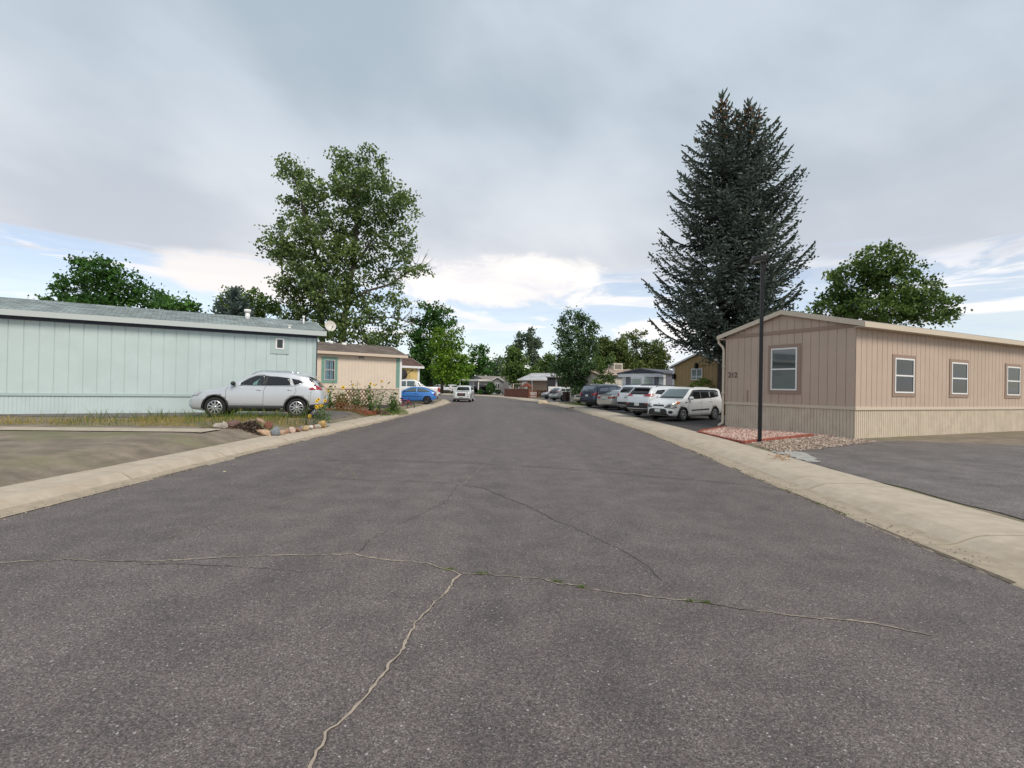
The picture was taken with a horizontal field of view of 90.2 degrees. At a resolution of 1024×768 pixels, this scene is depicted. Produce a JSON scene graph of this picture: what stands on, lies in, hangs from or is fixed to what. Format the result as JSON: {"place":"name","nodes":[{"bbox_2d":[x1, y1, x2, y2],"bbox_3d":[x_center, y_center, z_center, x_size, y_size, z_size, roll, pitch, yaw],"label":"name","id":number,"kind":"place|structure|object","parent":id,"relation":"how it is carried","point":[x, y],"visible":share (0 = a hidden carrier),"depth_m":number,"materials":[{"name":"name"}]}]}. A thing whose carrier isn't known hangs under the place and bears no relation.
{"place":"outdoors","nodes":[
{"label":"outdoors","id":0,"kind":"place"},
{"bbox_2d":[0,414,102,424],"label":"yard grass","id":1,"kind":"structure","parent":0,"point":[11,421],"depth_m":14.71,"materials":[{"name":"green plant"}]},
{"bbox_2d":[0,427,217,431],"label":"path","id":2,"kind":"structure","parent":0,"point":[110,429],"depth_m":12.90,"materials":[{"name":"concrete"}]},
{"bbox_2d":[0,409,351,421],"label":"driveway","id":3,"kind":"structure","parent":0,"point":[336,414],"depth_m":18.96,"materials":[{"name":"concrete"}]},
{"bbox_2d":[189,370,328,417],"bbox_3d":[-9.388,0.350,19.223,4.596,1.718,2.184,1,0,-13],"label":"parked car","id":4,"kind":"object","parent":3,"relation":"on","point":[284,391],"visible":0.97,"depth_m":18.49,"materials":[{"name":"white metal"}]},
{"bbox_2d":[0,398,450,517],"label":"pavement","id":5,"kind":"structure","parent":0,"point":[21,497],"depth_m":8.76,"materials":[{"name":"concrete"}]},
{"bbox_2d":[288,427,295,432],"bbox_3d":[-6.627,1.395,15.344,0.223,0.226,0.216,1,0,-44],"label":"border rock","id":6,"kind":"object","parent":5,"relation":"on","point":[292,429],"visible":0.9,"depth_m":15.28,"materials":[{"name":"pink stone"}]},
{"bbox_2d":[318,420,326,427],"bbox_3d":[-6.468,1.382,17.362,0.278,0.316,0.269,6,4,10],"label":"border rock","id":7,"kind":"object","parent":5,"relation":"on","point":[323,424],"visible":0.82,"depth_m":17.26,"materials":[{"name":"yellow stone"}]},
{"bbox_2d":[0,395,1023,767],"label":"road","id":8,"kind":"structure","parent":0,"point":[310,603],"depth_m":3.64,"materials":[{"name":"grey asphalt"}]},
{"bbox_2d":[0,414,409,519],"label":"gutter grit","id":9,"kind":"object","parent":8,"relation":"on","point":[200,463],"visible":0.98,"depth_m":9.97,"materials":[{"name":"gravel"}]},
{"bbox_2d":[452,385,473,401],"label":"parked car","id":10,"kind":"object","parent":8,"relation":"on","point":[462,392],"visible":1,"depth_m":52.88,"materials":[{"name":"white metal"}]},
{"bbox_2d":[443,566,710,603],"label":"crack grass","id":11,"kind":"structure","parent":8,"relation":"on","point":[582,586],"depth_m":4.25,"materials":[{"name":"plant"}]},
{"bbox_2d":[628,426,848,515],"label":"gutter grass","id":12,"kind":"structure","parent":8,"relation":"on","point":[780,488],"depth_m":8.50,"materials":[{"name":"green plant"}]},
{"bbox_2d":[605,418,989,562],"bbox_3d":[5.045,1.833,17.225,0.981,0.026,24.498,1,0,2],"label":"gutter grit","id":13,"kind":"object","parent":8,"relation":"on","point":[826,503],"visible":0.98,"depth_m":7.04,"materials":[{"name":"gravel"}]},
{"bbox_2d":[0,392,1023,522],"bbox_3d":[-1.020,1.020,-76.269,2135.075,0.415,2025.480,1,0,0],"label":"ground","id":14,"kind":"structure","parent":0,"point":[29,455],"depth_m":11.00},
{"bbox_2d":[27,252,206,312],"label":"green tree","id":15,"kind":"object","parent":14,"relation":"on","point":[101,283],"visible":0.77,"depth_m":49.17,"materials":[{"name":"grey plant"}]},
{"bbox_2d":[0,297,335,413],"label":"mobile home","id":16,"kind":"object","parent":14,"relation":"on","point":[57,357],"visible":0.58,"depth_m":19.49,"materials":[{"name":"blue metal"}]},
{"bbox_2d":[270,336,288,353],"bbox_3d":[-10.101,-1.750,22.200,0.747,0.883,0.055,1,0,-32],"label":"window","id":17,"kind":"structure","parent":16,"relation":"in","point":[278,344],"depth_m":22.18,"materials":[{"name":"grey"}]},
{"bbox_2d":[37,406,314,429],"bbox_3d":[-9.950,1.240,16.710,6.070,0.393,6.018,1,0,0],"label":"dry grass","id":18,"kind":"structure","parent":14,"relation":"on","point":[167,420],"depth_m":15.82,"materials":[{"name":"plant"}]},
{"bbox_2d":[213,423,221,427],"bbox_3d":[-8.083,1.156,14.056,0.296,0.172,0.240,1,0,-37],"label":"border rock","id":19,"kind":"object","parent":14,"relation":"on","point":[217,425],"visible":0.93,"depth_m":13.97,"materials":[{"name":"white stone"}]},
{"bbox_2d":[221,421,227,428],"bbox_3d":[-7.918,1.139,14.058,0.165,0.236,0.146,1,0,-32],"label":"border rock","id":20,"kind":"object","parent":14,"relation":"on","point":[224,425],"visible":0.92,"depth_m":14.01,"materials":[{"name":"white stone"}]},
{"bbox_2d":[210,286,255,316],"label":"spruce","id":21,"kind":"object","parent":14,"relation":"on","point":[235,309],"visible":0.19,"depth_m":43.62,"materials":[{"name":"green plant"}]},
{"bbox_2d":[227,420,240,427],"bbox_3d":[-7.860,1.142,14.393,0.329,0.248,0.350,1,0,40],"label":"border rock","id":22,"kind":"object","parent":14,"relation":"on","point":[234,423],"visible":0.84,"depth_m":14.29,"materials":[{"name":"stone"}]},
{"bbox_2d":[208,285,284,317],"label":"green tree","id":23,"kind":"object","parent":14,"relation":"on","point":[260,307],"visible":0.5,"depth_m":51.38,"materials":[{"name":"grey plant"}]},
{"bbox_2d":[231,420,268,435],"bbox_3d":[-7.359,1.291,14.506,1.949,0.570,0.868,1,0,-6],"label":"mulch heap","id":24,"kind":"object","parent":14,"relation":"on","point":[252,427],"visible":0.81,"depth_m":14.41,"materials":[{"name":"brown wood"}]},
{"bbox_2d":[256,429,271,435],"bbox_3d":[-6.997,1.386,14.470,0.502,0.204,0.238,28,-12,-17],"label":"border rock","id":25,"kind":"object","parent":14,"relation":"on","point":[264,432],"visible":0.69,"depth_m":14.39,"materials":[{"name":"stone"}]},
{"bbox_2d":[263,421,272,428],"bbox_3d":[-7.374,1.251,15.424,0.258,0.256,0.237,1,0,-17],"label":"border rock","id":26,"kind":"object","parent":14,"relation":"on","point":[269,424],"visible":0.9,"depth_m":15.36,"materials":[{"name":"red stone"}]},
{"bbox_2d":[271,427,279,435],"bbox_3d":[-6.725,1.361,14.480,0.251,0.301,0.219,1,0,-21],"label":"border rock","id":27,"kind":"object","parent":14,"relation":"on","point":[275,431],"visible":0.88,"depth_m":14.40,"materials":[{"name":"grey stone"}]},
{"bbox_2d":[303,392,311,424],"bbox_3d":[-6.984,0.856,17.422,0.294,1.235,0.256,1,0,0],"label":"weed plant","id":28,"kind":"object","parent":14,"relation":"on","point":[306,418],"visible":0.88,"depth_m":17.43,"materials":[{"name":"green plant"}]},
{"bbox_2d":[308,398,330,424],"bbox_3d":[-6.721,1.024,17.921,0.954,1.089,0.702,1,0,11],"label":"sunflower","id":29,"kind":"object","parent":14,"relation":"on","point":[320,417],"visible":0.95,"depth_m":17.83,"materials":[{"name":"green plant"}]},
{"bbox_2d":[327,385,335,407],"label":"sunflower","id":30,"kind":"object","parent":14,"relation":"on","point":[330,392],"visible":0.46,"depth_m":26.43,"materials":[{"name":"green plant"}]},
{"bbox_2d":[326,397,338,408],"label":"leafy plant","id":31,"kind":"object","parent":14,"relation":"on","point":[330,405],"visible":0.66,"depth_m":25.72,"materials":[{"name":"green plant"}]},
{"bbox_2d":[329,392,352,408],"bbox_3d":[-8.466,0.826,25.343,1.140,0.929,1.028,1,0,0],"label":"dry vine","id":32,"kind":"object","parent":14,"relation":"on","point":[341,400],"visible":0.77,"depth_m":25.25,"materials":[{"name":"brown plant"}]},
{"bbox_2d":[324,408,376,416],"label":"planter weeds","id":33,"kind":"object","parent":14,"relation":"on","point":[334,409],"visible":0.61,"depth_m":23.95,"materials":[{"name":"brown plant"}]},
{"bbox_2d":[335,401,367,416],"bbox_3d":[-7.527,1.175,23.899,1.865,0.678,0.128,1,0,22],"label":"trellis","id":34,"kind":"object","parent":14,"relation":"on","point":[352,407],"visible":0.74,"depth_m":23.89,"materials":[{"name":"brown wood"}]},
{"bbox_2d":[348,381,361,407],"bbox_3d":[-7.840,0.574,25.583,0.687,1.454,0.681,1,0,0],"label":"sunflower","id":35,"kind":"object","parent":14,"relation":"on","point":[354,390],"visible":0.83,"depth_m":25.51,"materials":[{"name":"green plant"}]},
{"bbox_2d":[347,397,368,409],"bbox_3d":[-7.579,0.964,25.016,1.156,0.694,0.902,1,0,0],"label":"trellis vine","id":36,"kind":"object","parent":14,"relation":"on","point":[357,403],"visible":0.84,"depth_m":25.05,"materials":[{"name":"green plant"}]},
{"bbox_2d":[344,389,373,405],"bbox_3d":[-8.086,0.726,26.895,2.090,0.923,0.107,1,0,27],"label":"trellis","id":37,"kind":"object","parent":14,"relation":"on","point":[358,395],"visible":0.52,"depth_m":26.90,"materials":[{"name":"brown wood"}]},
{"bbox_2d":[317,341,407,404],"bbox_3d":[-14.425,-0.776,32.250,14.760,4.260,4.960,1,0,-39],"label":"mobile home","id":38,"kind":"object","parent":14,"relation":"on","point":[339,365],"visible":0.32,"depth_m":33.33,"materials":[{"name":"beige"}]},
{"bbox_2d":[321,357,337,382],"bbox_3d":[-11.417,-0.878,31.901,1.000,1.622,0.055,1,0,-39],"label":"window","id":39,"kind":"structure","parent":38,"relation":"in","point":[329,368],"depth_m":31.92,"materials":[{"name":"teal wood"}]},
{"bbox_2d":[364,382,379,411],"bbox_3d":[-6.874,0.701,24.983,0.742,1.578,0.724,1,0,0],"label":"sunflower","id":40,"kind":"object","parent":14,"relation":"on","point":[371,407],"visible":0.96,"depth_m":24.89,"materials":[{"name":"green plant"}]},
{"bbox_2d":[369,410,380,414],"bbox_3d":[-6.817,1.448,25.299,0.120,0.290,1.546,1,0,5],"label":"planter board","id":41,"kind":"object","parent":14,"relation":"on","point":[371,412],"visible":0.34,"depth_m":25.12,"materials":[{"name":"red wood"}]},
{"bbox_2d":[373,380,389,414],"bbox_3d":[-6.559,0.679,25.421,0.956,1.772,0.716,1,0,0],"label":"sunflower","id":42,"kind":"object","parent":14,"relation":"on","point":[376,401],"visible":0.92,"depth_m":25.38,"materials":[{"name":"green plant"}]},
{"bbox_2d":[373,390,390,408],"bbox_3d":[-7.324,0.942,28.764,1.029,1.170,0.017,1,0,8],"label":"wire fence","id":43,"kind":"object","parent":14,"relation":"on","point":[384,405],"visible":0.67,"depth_m":28.76,"materials":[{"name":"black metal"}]},
{"bbox_2d":[385,390,400,412],"bbox_3d":[-6.220,0.965,26.783,0.930,1.359,0.878,1,0,0],"label":"leafy bush","id":44,"kind":"object","parent":14,"relation":"on","point":[393,404],"visible":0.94,"depth_m":26.70,"materials":[{"name":"green plant"}]},
{"bbox_2d":[380,408,407,416],"bbox_3d":[-6.398,1.466,26.817,1.290,0.500,5.837,1,0,0],"label":"lawn patch","id":45,"kind":"object","parent":14,"relation":"on","point":[392,413],"visible":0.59,"depth_m":26.68,"materials":[{"name":"green plant"}]},
{"bbox_2d":[402,358,423,380],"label":"mobile home","id":46,"kind":"object","parent":14,"relation":"on","point":[411,367],"visible":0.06,"depth_m":47.15,"materials":[{"name":"yellow"}]},
{"bbox_2d":[402,300,457,386],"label":"locust tree","id":47,"kind":"object","parent":14,"relation":"on","point":[418,351],"visible":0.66,"depth_m":59.49,"materials":[{"name":"green plant"}]},
{"bbox_2d":[419,360,474,392],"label":"undergrowth","id":48,"kind":"object","parent":14,"relation":"on","point":[434,384],"visible":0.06,"depth_m":109.36,"materials":[{"name":"green plant"}]},
{"bbox_2d":[444,384,456,392],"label":"parked car","id":49,"kind":"object","parent":14,"relation":"on","point":[448,388],"visible":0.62,"depth_m":101.02,"materials":[{"name":"white metal"}]},
{"bbox_2d":[425,326,477,393],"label":"bright tree","id":50,"kind":"object","parent":14,"relation":"on","point":[440,348],"visible":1,"depth_m":55.24,"materials":[{"name":"green plant"}]},
{"bbox_2d":[458,343,496,384],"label":"round tree","id":51,"kind":"object","parent":14,"relation":"on","point":[484,362],"visible":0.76,"depth_m":111.23,"materials":[{"name":"green plant"}]},
{"bbox_2d":[459,377,508,394],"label":"mobile home","id":52,"kind":"object","parent":14,"relation":"on","point":[501,385],"visible":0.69,"depth_m":95.95,"materials":[{"name":"grey"}]},
{"bbox_2d":[485,382,495,394],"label":"round bush","id":53,"kind":"object","parent":14,"relation":"on","point":[490,388],"visible":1,"depth_m":90.62,"materials":[{"name":"green plant"}]},
{"bbox_2d":[469,376,519,393],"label":"mobile home","id":54,"kind":"object","parent":14,"relation":"on","point":[482,377],"visible":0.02,"depth_m":101.66,"materials":[{"name":"grey"}]},
{"bbox_2d":[489,353,505,375],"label":"distant tree","id":55,"kind":"object","parent":14,"relation":"on","point":[498,361],"visible":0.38,"depth_m":134.02,"materials":[{"name":"green plant"}]},
{"bbox_2d":[497,346,532,388],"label":"elm tree","id":56,"kind":"object","parent":14,"relation":"on","point":[513,370],"visible":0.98,"depth_m":89.20,"materials":[{"name":"green plant"}]},
{"bbox_2d":[505,330,526,388],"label":"poplar tree","id":57,"kind":"object","parent":14,"relation":"on","point":[519,342],"visible":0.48,"depth_m":149.29,"materials":[{"name":"green plant"}]},
{"bbox_2d":[504,389,528,397],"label":"board fence","id":58,"kind":"object","parent":14,"relation":"on","point":[521,393],"visible":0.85,"depth_m":75.97,"materials":[{"name":"red wood"}]},
{"bbox_2d":[512,383,531,389],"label":"play set","id":59,"kind":"object","parent":14,"relation":"on","point":[528,385],"visible":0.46,"depth_m":78.41,"materials":[{"name":"red"}]},
{"bbox_2d":[527,390,545,397],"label":"picket fence","id":60,"kind":"object","parent":14,"relation":"on","point":[532,393],"visible":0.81,"depth_m":71.71,"materials":[{"name":"white wood"}]},
{"bbox_2d":[517,373,568,396],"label":"mobile home","id":61,"kind":"object","parent":14,"relation":"on","point":[537,381],"visible":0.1,"depth_m":80.85,"materials":[{"name":"brown"}]},
{"bbox_2d":[530,351,558,372],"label":"green tree","id":62,"kind":"object","parent":14,"relation":"on","point":[541,364],"visible":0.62,"depth_m":104.58,"materials":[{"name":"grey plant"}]},
{"bbox_2d":[546,376,560,391],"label":"porch","id":63,"kind":"object","parent":14,"relation":"on","point":[552,382],"visible":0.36,"depth_m":70.51,"materials":[{"name":"grey"}]},
{"bbox_2d":[544,305,601,397],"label":"leafy elm","id":64,"kind":"object","parent":14,"relation":"on","point":[580,367],"visible":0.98,"depth_m":52.08,"materials":[{"name":"green plant"}]},
{"bbox_2d":[561,402,585,404],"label":"verge grass","id":65,"kind":"structure","parent":14,"relation":"on","point":[577,403],"depth_m":46.78,"materials":[{"name":"green plant"}]},
{"bbox_2d":[570,363,628,401],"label":"mobile home","id":66,"kind":"object","parent":14,"relation":"on","point":[616,368],"visible":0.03,"depth_m":52.28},
{"bbox_2d":[591,351,617,383],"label":"young tree","id":67,"kind":"object","parent":14,"relation":"on","point":[610,377],"visible":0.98,"depth_m":47.35,"materials":[{"name":"green plant"}]},
{"bbox_2d":[588,333,642,369],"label":"broad tree","id":68,"kind":"object","parent":14,"relation":"on","point":[619,348],"visible":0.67,"depth_m":78.95,"materials":[{"name":"green plant"}]},
{"bbox_2d":[617,368,672,385],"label":"mobile home","id":69,"kind":"object","parent":14,"relation":"on","point":[646,376],"visible":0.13,"depth_m":43.07,"materials":[{"name":"white metal"}]},
{"bbox_2d":[630,377,653,384],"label":"bay window","id":70,"kind":"structure","parent":69,"relation":"in","point":[633,380],"depth_m":43.16,"materials":[{"name":"white glass"}]},
{"bbox_2d":[618,328,674,369],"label":"sparse tree","id":71,"kind":"object","parent":14,"relation":"on","point":[653,355],"visible":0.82,"depth_m":83.23,"materials":[{"name":"green plant"}]},
{"bbox_2d":[668,353,717,388],"bbox_3d":[19.009,0.059,37.930,14.412,4.203,5.560,1,0,-27],"label":"mobile home","id":72,"kind":"object","parent":14,"relation":"on","point":[687,371],"visible":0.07,"depth_m":35.26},
{"bbox_2d":[690,367,703,380],"bbox_3d":[12.676,-0.664,34.982,0.055,0.981,1.158,1,0,-27],"label":"window","id":73,"kind":"structure","parent":72,"relation":"in","point":[695,374],"depth_m":34.98,"materials":[{"name":"white glass"}]},
{"bbox_2d":[699,425,726,430],"bbox_3d":[7.686,1.752,19.514,0.090,0.188,3.158,1,0,39],"label":"edging board","id":74,"kind":"object","parent":14,"relation":"on","point":[713,428],"visible":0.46,"depth_m":19.48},
{"bbox_2d":[697,431,742,443],"bbox_3d":[6.688,1.737,16.518,0.090,0.145,3.545,1,0,0],"label":"edging board","id":75,"kind":"object","parent":14,"relation":"on","point":[735,440],"visible":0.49,"depth_m":16.02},
{"bbox_2d":[750,252,769,441],"bbox_3d":[7.301,-1.074,15.119,0.477,5.690,0.300,1,0,9],"label":"lamp post","id":76,"kind":"object","parent":14,"relation":"on","point":[762,259],"visible":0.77,"depth_m":15.06,"materials":[{"name":"black metal"}]},
{"bbox_2d":[743,434,812,443],"bbox_3d":[8.401,1.727,15.964,4.209,0.187,0.090,1,0,-36],"label":"edging board","id":77,"kind":"object","parent":14,"relation":"on","point":[776,438],"visible":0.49,"depth_m":15.81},
{"bbox_2d":[768,453,791,460],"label":"dead leaves","id":78,"kind":"object","parent":14,"relation":"on","point":[781,456],"visible":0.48,"depth_m":11.89,"materials":[{"name":"brown plant"}]},
{"bbox_2d":[750,435,875,451],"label":"brown gravel","id":79,"kind":"structure","parent":14,"relation":"on","point":[830,441],"depth_m":14.55,"materials":[{"name":"gravel"}]},
{"bbox_2d":[716,310,1023,438],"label":"mobile home","id":80,"kind":"object","parent":14,"relation":"on","point":[843,377],"visible":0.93,"depth_m":18.44,"materials":[{"name":"beige"}]},
{"bbox_2d":[768,343,800,393],"bbox_3d":[9.953,-0.544,18.669,0.055,1.807,1.290,1,0,-27],"label":"window","id":81,"kind":"structure","parent":80,"relation":"in","point":[784,361],"depth_m":18.63,"materials":[{"name":"grey glass"}]},
{"bbox_2d":[892,354,915,396],"bbox_3d":[13.595,-0.284,17.682,1.440,1.440,0.055,1,0,-27],"label":"window","id":82,"kind":"structure","parent":80,"relation":"in","point":[903,366],"depth_m":17.65,"materials":[{"name":"grey glass"}]},
{"bbox_2d":[949,359,968,397],"bbox_3d":[16.993,-0.209,19.382,1.440,1.440,0.055,1,0,-27],"label":"window","id":83,"kind":"structure","parent":80,"relation":"in","point":[958,369],"depth_m":19.34,"materials":[{"name":"white"}]},
{"bbox_2d":[1004,363,1020,397],"bbox_3d":[21.017,-0.120,21.395,1.440,1.440,0.055,1,0,-27],"label":"window","id":84,"kind":"structure","parent":80,"relation":"in","point":[1012,371],"depth_m":21.35,"materials":[{"name":"white glass"}]},
{"bbox_2d":[797,237,972,328],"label":"green tree","id":85,"kind":"object","parent":14,"relation":"on","point":[911,304],"visible":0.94,"depth_m":42.53,"materials":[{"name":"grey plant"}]},
{"bbox_2d":[0,0,1023,375],"label":"sky","id":86,"kind":"structure","parent":0,"point":[539,142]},
{"bbox_2d":[522,326,543,366],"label":"poplar tree","id":87,"kind":"object","parent":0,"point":[533,343],"visible":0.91,"depth_m":149.15,"materials":[{"name":"green plant"}]},
{"bbox_2d":[538,399,569,402],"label":"parking","id":88,"kind":"structure","parent":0,"point":[557,400],"depth_m":59.60,"materials":[{"name":"concrete"}]},
{"bbox_2d":[541,391,551,398],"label":"parked car","id":89,"kind":"object","parent":88,"relation":"on","point":[545,395],"visible":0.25,"depth_m":64.14,"materials":[{"name":"metal"}]},
{"bbox_2d":[549,387,569,400],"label":"parked car","id":90,"kind":"object","parent":88,"relation":"on","point":[555,393],"visible":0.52,"depth_m":57.31,"materials":[{"name":"grey metal"}]},
{"bbox_2d":[562,392,569,400],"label":"wheelie bin","id":91,"kind":"object","parent":88,"relation":"on","point":[566,396],"visible":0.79,"depth_m":56.27,"materials":[{"name":"red"}]},
{"bbox_2d":[581,405,724,431],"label":"parking","id":92,"kind":"structure","parent":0,"point":[695,423],"depth_m":24.85,"materials":[{"name":"grey asphalt"}]},
{"bbox_2d":[573,393,580,402],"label":"parked car","id":93,"kind":"object","parent":92,"relation":"on","point":[576,397],"visible":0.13,"depth_m":48.64,"materials":[{"name":"white metal"}]},
{"bbox_2d":[579,384,620,406],"bbox_3d":[7.768,0.942,40.641,4.934,1.828,2.324,1,0,-34],"label":"parked car","id":94,"kind":"object","parent":92,"relation":"on","point":[589,395],"visible":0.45,"depth_m":39.28,"materials":[{"name":"blue"}]},
{"bbox_2d":[597,390,622,409],"bbox_3d":[8.363,1.130,37.405,4.500,1.424,2.008,1,0,-34],"label":"parked car","id":95,"kind":"object","parent":92,"relation":"on","point":[607,400],"visible":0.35,"depth_m":36.08,"materials":[{"name":"silver metal"}]},
{"bbox_2d":[617,384,660,411],"bbox_3d":[9.122,0.915,33.164,4.874,1.817,2.295,1,0,-34],"label":"parked car","id":96,"kind":"object","parent":92,"relation":"on","point":[624,392],"visible":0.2,"depth_m":32.18,"materials":[{"name":"white metal"}]},
{"bbox_2d":[626,385,675,416],"bbox_3d":[8.543,0.927,28.473,4.598,1.737,2.222,1,0,-34],"label":"parked car","id":97,"kind":"object","parent":92,"relation":"on","point":[640,398],"visible":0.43,"depth_m":27.22,"materials":[{"name":"white metal"}]},
{"bbox_2d":[647,387,721,420],"bbox_3d":[8.621,0.962,25.524,4.158,1.645,2.158,1,0,-35],"label":"parked car","id":98,"kind":"object","parent":92,"relation":"on","point":[681,403],"visible":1,"depth_m":24.77,"materials":[{"name":"white metal"}]},
{"bbox_2d":[689,378,714,387],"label":"bush","id":99,"kind":"object","parent":92,"relation":"on","point":[702,382],"visible":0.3,"depth_m":33.81,"materials":[{"name":"green plant"}]},
{"bbox_2d":[641,87,818,414],"bbox_3d":[12.826,-8.057,31.083,9.293,19.896,8.778,1,0,0],"label":"blue spruce","id":100,"kind":"object","parent":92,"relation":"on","point":[731,245],"visible":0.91,"depth_m":29.57,"materials":[{"name":"green plant"}]},
{"bbox_2d":[441,394,1023,588],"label":"pavement","id":101,"kind":"structure","parent":0,"point":[997,541],"depth_m":7.27,"materials":[{"name":"concrete"}]},
{"bbox_2d":[702,426,833,440],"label":"pink gravel","id":102,"kind":"structure","parent":0,"point":[740,433],"depth_m":17.48,"materials":[{"name":"pink gravel"}]},
{"bbox_2d":[780,441,1023,518],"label":"driveway","id":103,"kind":"structure","parent":0,"point":[988,476],"depth_m":10.27,"materials":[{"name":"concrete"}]},
{"bbox_2d":[771,450,820,461],"bbox_3d":[6.830,1.696,11.978,0.765,0.037,2.189,1,0,0],"label":"concrete patch","id":104,"kind":"object","parent":103,"relation":"on","point":[802,456],"visible":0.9,"depth_m":12.04,"materials":[{"name":"grey concrete"}]},
{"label":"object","id":105,"kind":"structure","parent":0,"visible":0},
{"bbox_2d":[248,142,436,349],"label":"cottonwood tree","id":106,"kind":"object","parent":105,"relation":"on","point":[311,284],"visible":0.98,"depth_m":44.97,"materials":[{"name":"green plant"}]},
{"bbox_2d":[401,387,436,403],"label":"parked car","id":107,"kind":"object","parent":105,"relation":"on","point":[426,395],"visible":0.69,"depth_m":40.50,"materials":[{"name":"blue metal"}]},
{"bbox_2d":[401,379,440,395],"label":"parked truck","id":108,"kind":"object","parent":105,"relation":"on","point":[407,383],"visible":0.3,"depth_m":43.99,"materials":[{"name":"white metal"}]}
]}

